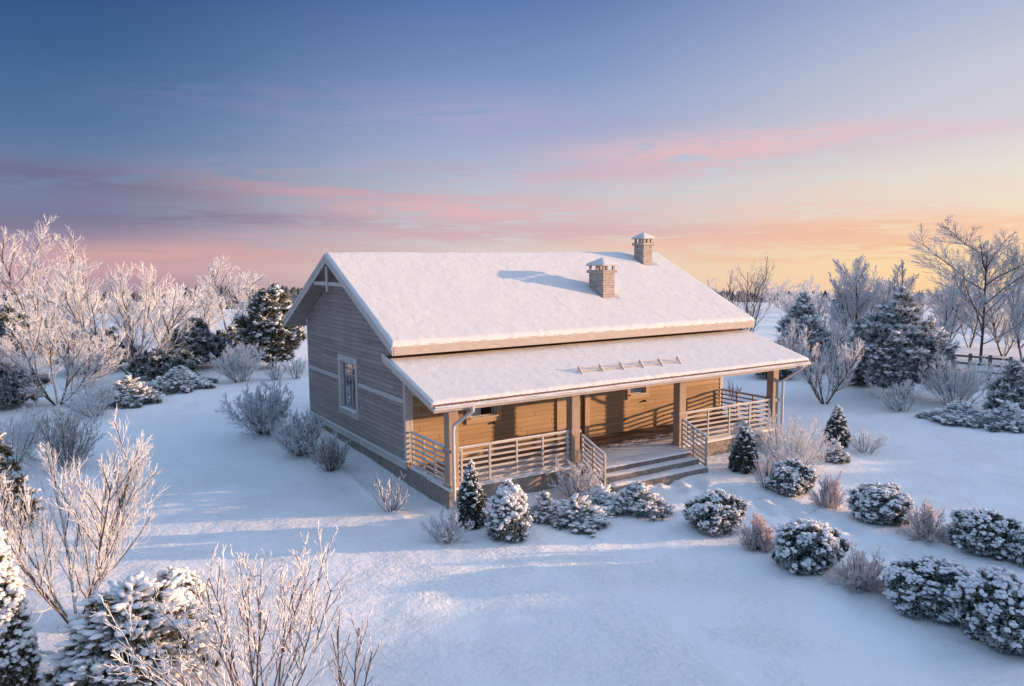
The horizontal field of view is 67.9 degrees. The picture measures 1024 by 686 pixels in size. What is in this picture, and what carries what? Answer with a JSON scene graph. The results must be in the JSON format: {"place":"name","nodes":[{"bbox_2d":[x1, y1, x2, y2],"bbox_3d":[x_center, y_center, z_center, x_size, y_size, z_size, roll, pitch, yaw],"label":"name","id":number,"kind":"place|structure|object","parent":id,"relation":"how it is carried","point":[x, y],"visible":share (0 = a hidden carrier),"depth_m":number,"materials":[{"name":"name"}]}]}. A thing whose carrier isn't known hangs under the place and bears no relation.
{"place":"outdoors","nodes":[
{"label":"outdoors","id":0,"kind":"place"},
{"bbox_2d":[0,292,1023,685],"bbox_3d":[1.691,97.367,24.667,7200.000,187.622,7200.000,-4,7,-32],"label":"snowy ground","id":1,"kind":"structure","parent":0,"point":[672,598],"depth_m":15.22,"materials":[{"name":"white snow"}]},
{"bbox_2d":[0,527,43,685],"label":"cone thuja","id":2,"kind":"object","parent":1,"relation":"on","point":[20,659],"visible":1,"depth_m":10.39,"materials":[{"name":"white"}]},
{"bbox_2d":[0,431,48,524],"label":"snowy conifer","id":3,"kind":"object","parent":1,"relation":"on","point":[17,479],"visible":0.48,"depth_m":17.22,"materials":[{"name":"green"}]},
{"bbox_2d":[0,300,50,360],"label":"pine tree","id":4,"kind":"object","parent":1,"relation":"on","point":[6,308],"visible":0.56,"depth_m":43.67,"materials":[{"name":"green plant"}]},
{"bbox_2d":[0,361,52,409],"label":"pine tree","id":5,"kind":"object","parent":1,"relation":"on","point":[10,386],"visible":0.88,"depth_m":30.80,"materials":[{"name":"green plant"}]},
{"bbox_2d":[0,404,66,461],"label":"frosted shrub","id":6,"kind":"object","parent":1,"relation":"on","point":[24,440],"visible":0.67,"depth_m":22.66,"materials":[{"name":"white plant"}]},
{"bbox_2d":[0,214,101,319],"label":"frosted tree","id":7,"kind":"object","parent":1,"relation":"on","point":[31,275],"visible":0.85,"depth_m":53.84,"materials":[{"name":"white plant"}]},
{"bbox_2d":[2,405,105,474],"bbox_3d":[-13.318,2.771,22.061,2.653,2.028,2.215,-4,7,-31],"label":"frosted shrub","id":8,"kind":"object","parent":1,"relation":"on","point":[71,441],"visible":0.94,"depth_m":21.99,"materials":[{"name":"white plant"}]},
{"bbox_2d":[35,316,76,351],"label":"tree","id":9,"kind":"object","parent":1,"relation":"on","point":[45,322],"visible":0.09,"depth_m":49.35,"materials":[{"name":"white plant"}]},
{"bbox_2d":[0,299,129,405],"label":"frosted tree","id":10,"kind":"object","parent":1,"relation":"on","point":[67,363],"visible":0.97,"depth_m":31.14,"materials":[{"name":"white plant"}]},
{"bbox_2d":[0,405,167,623],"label":"frosted tree","id":11,"kind":"object","parent":1,"relation":"on","point":[110,541],"visible":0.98,"depth_m":12.49,"materials":[{"name":"white plant"}]},
{"bbox_2d":[58,377,118,416],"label":"frosted shrub","id":12,"kind":"object","parent":1,"relation":"on","point":[100,402],"visible":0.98,"depth_m":29.31,"materials":[{"name":"white plant"}]},
{"bbox_2d":[49,255,135,334],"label":"frosted tree","id":13,"kind":"object","parent":1,"relation":"on","point":[76,311],"visible":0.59,"depth_m":46.97,"materials":[{"name":"white plant"}]},
{"bbox_2d":[52,325,140,369],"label":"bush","id":14,"kind":"object","parent":1,"relation":"on","point":[115,338],"visible":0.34,"depth_m":41.02,"materials":[{"name":"white plant"}]},
{"bbox_2d":[26,260,204,378],"bbox_3d":[-19.375,-1.137,38.592,7.890,6.109,5.370,-2,6,-10],"label":"frosted tree","id":15,"kind":"object","parent":1,"relation":"on","point":[126,318],"visible":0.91,"depth_m":37.75,"materials":[{"name":"white plant"}]},
{"bbox_2d":[94,375,164,408],"bbox_3d":[-16.218,2.054,32.035,2.916,1.391,3.212,-4,7,-28],"label":"spreading juniper","id":16,"kind":"object","parent":1,"relation":"on","point":[131,393],"visible":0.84,"depth_m":31.74,"materials":[{"name":"white"}]},
{"bbox_2d":[36,570,237,685],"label":"snowy spruce","id":17,"kind":"object","parent":1,"relation":"on","point":[93,638],"visible":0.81,"depth_m":10.36,"materials":[{"name":"white"}]},
{"bbox_2d":[125,346,206,378],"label":"shrub","id":18,"kind":"object","parent":1,"relation":"on","point":[152,363],"visible":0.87,"depth_m":37.62,"materials":[{"name":"green plant"}]},
{"bbox_2d":[144,364,219,393],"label":"spreading juniper","id":19,"kind":"object","parent":1,"relation":"on","point":[182,378],"visible":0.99,"depth_m":34.40,"materials":[{"name":"white"}]},
{"bbox_2d":[154,566,211,612],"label":"evergreen bush","id":20,"kind":"object","parent":1,"relation":"on","point":[190,582],"visible":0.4,"depth_m":12.73,"materials":[{"name":"white plant"}]},
{"bbox_2d":[163,316,231,364],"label":"pine tree","id":21,"kind":"object","parent":1,"relation":"on","point":[207,343],"visible":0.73,"depth_m":40.74,"materials":[{"name":"green plant"}]},
{"bbox_2d":[166,292,230,329],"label":"frosted tree","id":22,"kind":"object","parent":1,"relation":"on","point":[208,313],"visible":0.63,"depth_m":57.07,"materials":[{"name":"white plant"}]},
{"bbox_2d":[87,520,368,685],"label":"frosted shrub","id":23,"kind":"object","parent":1,"relation":"on","point":[244,607],"visible":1,"depth_m":9.67,"materials":[{"name":"white plant"}]},
{"bbox_2d":[189,255,266,329],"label":"frosted tree","id":24,"kind":"object","parent":1,"relation":"on","point":[211,291],"visible":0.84,"depth_m":66.69,"materials":[{"name":"white plant"}]},
{"bbox_2d":[213,324,244,362],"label":"pine tree","id":25,"kind":"object","parent":1,"relation":"on","point":[230,333],"visible":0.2,"depth_m":43.03,"materials":[{"name":"green plant"}]},
{"bbox_2d":[209,339,268,382],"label":"frosted shrub","id":26,"kind":"object","parent":1,"relation":"on","point":[245,363],"visible":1,"depth_m":36.12,"materials":[{"name":"white plant"}]},
{"bbox_2d":[230,296,253,315],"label":"frosted tree","id":27,"kind":"object","parent":1,"relation":"on","point":[243,304],"visible":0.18,"depth_m":55.37,"materials":[{"name":"white plant"}]},
{"bbox_2d":[214,379,293,435],"bbox_3d":[-8.590,2.229,25.430,2.583,1.928,2.556,-3,7,-19],"label":"frosted shrub","id":28,"kind":"object","parent":1,"relation":"on","point":[259,414],"visible":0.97,"depth_m":25.06,"materials":[{"name":"white plant"}]},
{"bbox_2d":[232,281,306,367],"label":"pine tree","id":29,"kind":"object","parent":1,"relation":"on","point":[261,323],"visible":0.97,"depth_m":40.30,"materials":[{"name":"green plant"}]},
{"bbox_2d":[263,359,286,379],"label":"frosted shrub","id":30,"kind":"object","parent":1,"relation":"on","point":[274,373],"visible":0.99,"depth_m":36.99,"materials":[{"name":"white plant"}]},
{"bbox_2d":[282,355,307,378],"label":"frosted shrub","id":31,"kind":"object","parent":1,"relation":"on","point":[297,367],"visible":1,"depth_m":37.34,"materials":[{"name":"white plant"}]},
{"bbox_2d":[268,406,325,456],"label":"frosted shrub","id":32,"kind":"object","parent":1,"relation":"on","point":[298,438],"visible":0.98,"depth_m":22.70,"materials":[{"name":"white plant"}]},
{"bbox_2d":[306,431,352,471],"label":"frosted shrub","id":33,"kind":"object","parent":1,"relation":"on","point":[325,456],"visible":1,"depth_m":21.20,"materials":[{"name":"grey plant"}]},
{"bbox_2d":[326,603,380,685],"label":"frosted shrub","id":34,"kind":"object","parent":1,"relation":"on","point":[355,670],"visible":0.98,"depth_m":10.14,"materials":[{"name":"white plant"}]},
{"bbox_2d":[371,471,409,511],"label":"frosted shrub","id":35,"kind":"object","parent":1,"relation":"on","point":[389,493],"visible":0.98,"depth_m":18.13,"materials":[{"name":"white plant"}]},
{"bbox_2d":[420,504,474,543],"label":"frosted shrub","id":36,"kind":"object","parent":1,"relation":"on","point":[449,530],"visible":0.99,"depth_m":16.05,"materials":[{"name":"white plant"}]},
{"bbox_2d":[455,459,487,529],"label":"cone thuja","id":37,"kind":"object","parent":1,"relation":"on","point":[470,503],"visible":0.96,"depth_m":16.88,"materials":[{"name":"green plant"}]},
{"bbox_2d":[483,478,533,542],"bbox_3d":[-0.072,3.614,16.355,1.070,1.381,1.158,-4,7,-32],"label":"cone thuja","id":38,"kind":"object","parent":1,"relation":"on","point":[506,512],"visible":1,"depth_m":16.08,"materials":[{"name":"white"}]},
{"bbox_2d":[0,274,1022,334],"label":"thicket","id":39,"kind":"object","parent":1,"relation":"on","point":[776,304],"visible":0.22,"depth_m":81.11,"materials":[{"name":"grey plant"}]},
{"bbox_2d":[0,285,1023,315],"bbox_3d":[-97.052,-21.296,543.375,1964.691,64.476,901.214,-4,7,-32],"label":"wood","id":40,"kind":"object","parent":1,"relation":"on","point":[293,293],"visible":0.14,"depth_m":215.39,"materials":[{"name":"grey plant"}]},
{"bbox_2d":[527,490,559,524],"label":"spreading juniper","id":41,"kind":"object","parent":1,"relation":"on","point":[541,509],"visible":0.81,"depth_m":17.29,"materials":[{"name":"white"}]},
{"bbox_2d":[283,232,811,508],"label":"wooden house","id":42,"kind":"structure","parent":1,"relation":"on","point":[431,375],"depth_m":22.27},
{"bbox_2d":[338,354,359,420],"bbox_3d":[-5.080,1.350,23.667,0.175,1.880,1.680,-4,7,-32],"label":"window","id":43,"kind":"structure","parent":42,"relation":"in","point":[348,377],"depth_m":23.80,"materials":[{"name":"paint"}]},
{"bbox_2d":[465,405,501,424],"bbox_3d":[-0.803,1.601,21.308,1.140,1.250,0.180,-4,7,-32],"label":"window","id":44,"kind":"structure","parent":42,"relation":"in","point":[476,417],"depth_m":21.35,"materials":[{"name":"brown wood"}]},
{"bbox_2d":[556,394,589,442],"bbox_3d":[1.834,1.826,23.007,1.230,2.234,0.112,-4,7,-32],"label":"door","id":45,"kind":"structure","parent":42,"relation":"in","point":[584,399],"depth_m":23.17,"materials":[{"name":"brown wood"}]},
{"bbox_2d":[626,386,648,399],"bbox_3d":[4.011,1.196,24.295,0.920,1.160,0.180,-4,7,-32],"label":"window","id":46,"kind":"structure","parent":42,"relation":"in","point":[642,392],"depth_m":24.35,"materials":[{"name":"brown wood"}]},
{"bbox_2d":[547,457,603,496],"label":"frosted shrub","id":47,"kind":"object","parent":1,"relation":"on","point":[582,483],"visible":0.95,"depth_m":19.01,"materials":[{"name":"white plant"}]},
{"bbox_2d":[545,493,615,537],"bbox_3d":[1.375,3.811,17.236,1.820,0.748,1.853,2,7,18],"label":"spreading juniper","id":48,"kind":"object","parent":1,"relation":"on","point":[576,513],"visible":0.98,"depth_m":16.98,"materials":[{"name":"white"}]},
{"bbox_2d":[578,484,617,510],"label":"spreading juniper","id":49,"kind":"object","parent":1,"relation":"on","point":[599,494],"visible":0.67,"depth_m":18.27,"materials":[{"name":"white"}]},
{"bbox_2d":[605,480,675,521],"bbox_3d":[2.980,3.645,17.928,1.573,0.802,1.771,-5,8,-38],"label":"spreading juniper","id":50,"kind":"object","parent":1,"relation":"on","point":[638,498],"visible":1,"depth_m":17.66,"materials":[{"name":"white"}]},
{"bbox_2d":[680,488,750,535],"bbox_3d":[4.456,3.735,16.828,1.270,0.984,1.245,-3,7,-22],"label":"evergreen bush","id":51,"kind":"object","parent":1,"relation":"on","point":[716,512],"visible":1,"depth_m":16.46,"materials":[{"name":"green plant"}]},
{"bbox_2d":[723,377,741,399],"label":"frosted shrub","id":52,"kind":"object","parent":1,"relation":"on","point":[736,389],"visible":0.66,"depth_m":32.27,"materials":[{"name":"white plant"}]},
{"bbox_2d":[727,420,759,474],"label":"cone thuja","id":53,"kind":"object","parent":1,"relation":"on","point":[741,457],"visible":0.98,"depth_m":20.99,"materials":[{"name":"green plant"}]},
{"bbox_2d":[715,252,775,331],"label":"bare tree","id":54,"kind":"object","parent":1,"relation":"on","point":[747,299],"visible":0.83,"depth_m":45.85,"materials":[{"name":"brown plant"}]},
{"bbox_2d":[736,512,775,553],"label":"frosted shrub","id":55,"kind":"object","parent":1,"relation":"on","point":[760,540],"visible":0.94,"depth_m":15.53,"materials":[{"name":"white plant"}]},
{"bbox_2d":[750,453,775,488],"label":"frosted shrub","id":56,"kind":"object","parent":1,"relation":"on","point":[768,473],"visible":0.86,"depth_m":19.61,"materials":[{"name":"grey plant"}]},
{"bbox_2d":[754,368,798,379],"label":"pine tree","id":57,"kind":"object","parent":1,"relation":"on","point":[784,373],"visible":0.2,"depth_m":37.05,"materials":[{"name":"green plant"}]},
{"bbox_2d":[762,457,818,496],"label":"evergreen bush","id":58,"kind":"object","parent":1,"relation":"on","point":[794,477],"visible":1,"depth_m":19.11,"materials":[{"name":"green plant"}]},
{"bbox_2d":[754,409,840,472],"bbox_3d":[7.949,2.827,21.244,2.534,1.640,2.580,0,6,8],"label":"frosted shrub","id":59,"kind":"object","parent":1,"relation":"on","point":[778,441],"visible":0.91,"depth_m":21.08,"materials":[{"name":"white plant"}]},
{"bbox_2d":[774,291,825,358],"bbox_3d":[15.143,-0.604,39.889,2.957,4.284,3.054,-3,7,-23],"label":"pine tree","id":60,"kind":"object","parent":1,"relation":"on","point":[813,323],"visible":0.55,"depth_m":39.39,"materials":[{"name":"green plant"}]},
{"bbox_2d":[777,291,823,328],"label":"frosted tree","id":61,"kind":"object","parent":1,"relation":"on","point":[788,306],"visible":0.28,"depth_m":52.39,"materials":[{"name":"white plant"}]},
{"bbox_2d":[768,518,853,575],"bbox_3d":[5.681,3.928,14.699,1.600,1.093,1.385,-4,7,-28],"label":"evergreen bush","id":62,"kind":"object","parent":1,"relation":"on","point":[809,546],"visible":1,"depth_m":14.40,"materials":[{"name":"green plant"}]},
{"bbox_2d":[773,315,866,403],"bbox_3d":[12.406,0.748,31.056,3.406,3.698,3.500,2,7,19],"label":"frosted tree","id":63,"kind":"object","parent":1,"relation":"on","point":[844,367],"visible":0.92,"depth_m":30.64,"materials":[{"name":"white plant"}]},
{"bbox_2d":[807,470,848,510],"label":"frosted shrub","id":64,"kind":"object","parent":1,"relation":"on","point":[829,494],"visible":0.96,"depth_m":18.04,"materials":[{"name":"white plant"}]},
{"bbox_2d":[808,329,849,371],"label":"pine tree","id":65,"kind":"object","parent":1,"relation":"on","point":[825,336],"visible":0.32,"depth_m":38.74,"materials":[{"name":"green plant"}]},
{"bbox_2d":[806,295,855,335],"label":"frosted tree","id":66,"kind":"object","parent":1,"relation":"on","point":[820,314],"visible":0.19,"depth_m":46.43,"materials":[{"name":"white plant"}]},
{"bbox_2d":[817,438,851,463],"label":"spreading juniper","id":67,"kind":"object","parent":1,"relation":"on","point":[838,454],"visible":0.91,"depth_m":22.10,"materials":[{"name":"white"}]},
{"bbox_2d":[822,405,850,447],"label":"cone thuja","id":68,"kind":"object","parent":1,"relation":"on","point":[836,424],"visible":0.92,"depth_m":23.80,"materials":[{"name":"green plant"}]},
{"bbox_2d":[834,358,874,385],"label":"pine tree","id":69,"kind":"object","parent":1,"relation":"on","point":[858,378],"visible":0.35,"depth_m":34.84,"materials":[{"name":"green plant"}]},
{"bbox_2d":[823,538,888,596],"bbox_3d":[6.257,4.160,13.753,1.182,1.080,0.973,0,6,2],"label":"frosted shrub","id":70,"kind":"object","parent":1,"relation":"on","point":[860,577],"visible":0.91,"depth_m":13.63,"materials":[{"name":"grey plant"}]},
{"bbox_2d":[847,427,889,453],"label":"frosted shrub","id":71,"kind":"object","parent":1,"relation":"on","point":[875,444],"visible":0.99,"depth_m":23.25,"materials":[{"name":"white plant"}]},
{"bbox_2d":[820,253,923,343],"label":"frosted tree","id":72,"kind":"object","parent":1,"relation":"on","point":[860,295],"visible":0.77,"depth_m":43.23,"materials":[{"name":"white plant"}]},
{"bbox_2d":[846,482,915,525],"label":"evergreen bush","id":73,"kind":"object","parent":1,"relation":"on","point":[877,503],"visible":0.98,"depth_m":16.98,"materials":[{"name":"white plant"}]},
{"bbox_2d":[868,277,922,311],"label":"frosted tree","id":74,"kind":"object","parent":1,"relation":"on","point":[911,289],"visible":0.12,"depth_m":49.03,"materials":[{"name":"white plant"}]},
{"bbox_2d":[869,379,927,411],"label":"frosted shrub","id":75,"kind":"object","parent":1,"relation":"on","point":[901,397],"visible":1,"depth_m":29.18,"materials":[{"name":"white plant"}]},
{"bbox_2d":[846,286,961,395],"bbox_3d":[16.554,-0.062,32.314,4.539,4.851,4.437,3,7,28],"label":"pine tree","id":76,"kind":"object","parent":1,"relation":"on","point":[898,338],"visible":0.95,"depth_m":31.49,"materials":[{"name":"green plant"}]},
{"bbox_2d":[896,498,955,545],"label":"frosted shrub","id":77,"kind":"object","parent":1,"relation":"on","point":[926,527],"visible":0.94,"depth_m":16.06,"materials":[{"name":"white plant"}]},
{"bbox_2d":[882,554,974,624],"bbox_3d":[7.112,4.130,12.905,1.490,1.039,1.456,3,7,26],"label":"evergreen bush","id":78,"kind":"object","parent":1,"relation":"on","point":[920,587],"visible":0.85,"depth_m":12.57,"materials":[{"name":"white plant"}]},
{"bbox_2d":[915,288,958,338],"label":"frosted tree","id":79,"kind":"object","parent":1,"relation":"on","point":[947,317],"visible":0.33,"depth_m":41.82,"materials":[{"name":"white plant"}]},
{"bbox_2d":[935,349,957,370],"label":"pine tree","id":80,"kind":"object","parent":1,"relation":"on","point":[954,357],"depth_m":38.57,"materials":[{"name":"green plant"}]},
{"bbox_2d":[913,400,986,427],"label":"spreading juniper","id":81,"kind":"object","parent":1,"relation":"on","point":[955,412],"visible":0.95,"depth_m":27.03,"materials":[{"name":"white"}]},
{"bbox_2d":[921,274,981,341],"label":"frosted tree","id":82,"kind":"object","parent":1,"relation":"on","point":[942,317],"visible":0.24,"depth_m":45.04,"materials":[{"name":"white plant"}]},
{"bbox_2d":[912,347,1007,404],"bbox_3d":[17.901,1.397,30.322,4.153,2.366,3.706,-3,7,-20],"label":"frosted shrub","id":83,"kind":"object","parent":1,"relation":"on","point":[966,382],"visible":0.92,"depth_m":29.98,"materials":[{"name":"white plant"}]},
{"bbox_2d":[907,215,1023,362],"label":"bare tree","id":84,"kind":"object","parent":1,"relation":"on","point":[990,259],"visible":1,"depth_m":40.26,"materials":[{"name":"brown plant"}]},
{"bbox_2d":[931,269,1007,347],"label":"frosted tree","id":85,"kind":"object","parent":1,"relation":"on","point":[972,339],"visible":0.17,"depth_m":49.29,"materials":[{"name":"white plant"}]},
{"bbox_2d":[943,507,1022,560],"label":"evergreen bush","id":86,"kind":"object","parent":1,"relation":"on","point":[984,531],"visible":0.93,"depth_m":15.16,"materials":[{"name":"white plant"}]},
{"bbox_2d":[947,353,1023,380],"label":"rail fence","id":87,"kind":"object","parent":1,"relation":"on","point":[989,357],"visible":0.21,"depth_m":36.61,"materials":[{"name":"brown wood"}]},
{"bbox_2d":[948,564,1023,655],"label":"evergreen bush","id":88,"kind":"object","parent":1,"relation":"on","point":[989,611],"visible":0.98,"depth_m":11.63,"materials":[{"name":"white plant"}]},
{"bbox_2d":[976,398,1023,433],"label":"spreading juniper","id":89,"kind":"object","parent":1,"relation":"on","point":[1006,415],"visible":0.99,"depth_m":26.05,"materials":[{"name":"white"}]},
{"bbox_2d":[976,285,1023,355],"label":"frosted tree","id":90,"kind":"object","parent":1,"relation":"on","point":[993,331],"visible":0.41,"depth_m":44.71,"materials":[{"name":"white plant"}]},
{"bbox_2d":[980,358,1023,412],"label":"pine tree","id":91,"kind":"object","parent":1,"relation":"on","point":[1010,388],"visible":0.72,"depth_m":27.62,"materials":[{"name":"green plant"}]},
{"bbox_2d":[996,279,1023,347],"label":"frosted tree","id":92,"kind":"object","parent":1,"relation":"on","point":[1022,345],"visible":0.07,"depth_m":49.07,"materials":[{"name":"white plant"}]},
{"bbox_2d":[1003,527,1023,566],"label":"evergreen bush","id":93,"kind":"object","parent":1,"relation":"on","point":[1015,539],"visible":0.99,"depth_m":14.75,"materials":[{"name":"white plant"}]},
{"bbox_2d":[1006,272,1023,362],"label":"frosted tree","id":94,"kind":"object","parent":1,"relation":"on","point":[1016,335],"visible":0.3,"depth_m":42.56,"materials":[{"name":"white plant"}]},
{"bbox_2d":[0,0,1023,294],"label":"sky","id":95,"kind":"structure","parent":0,"point":[270,137],"materials":[{"name":"blue"}]}
]}

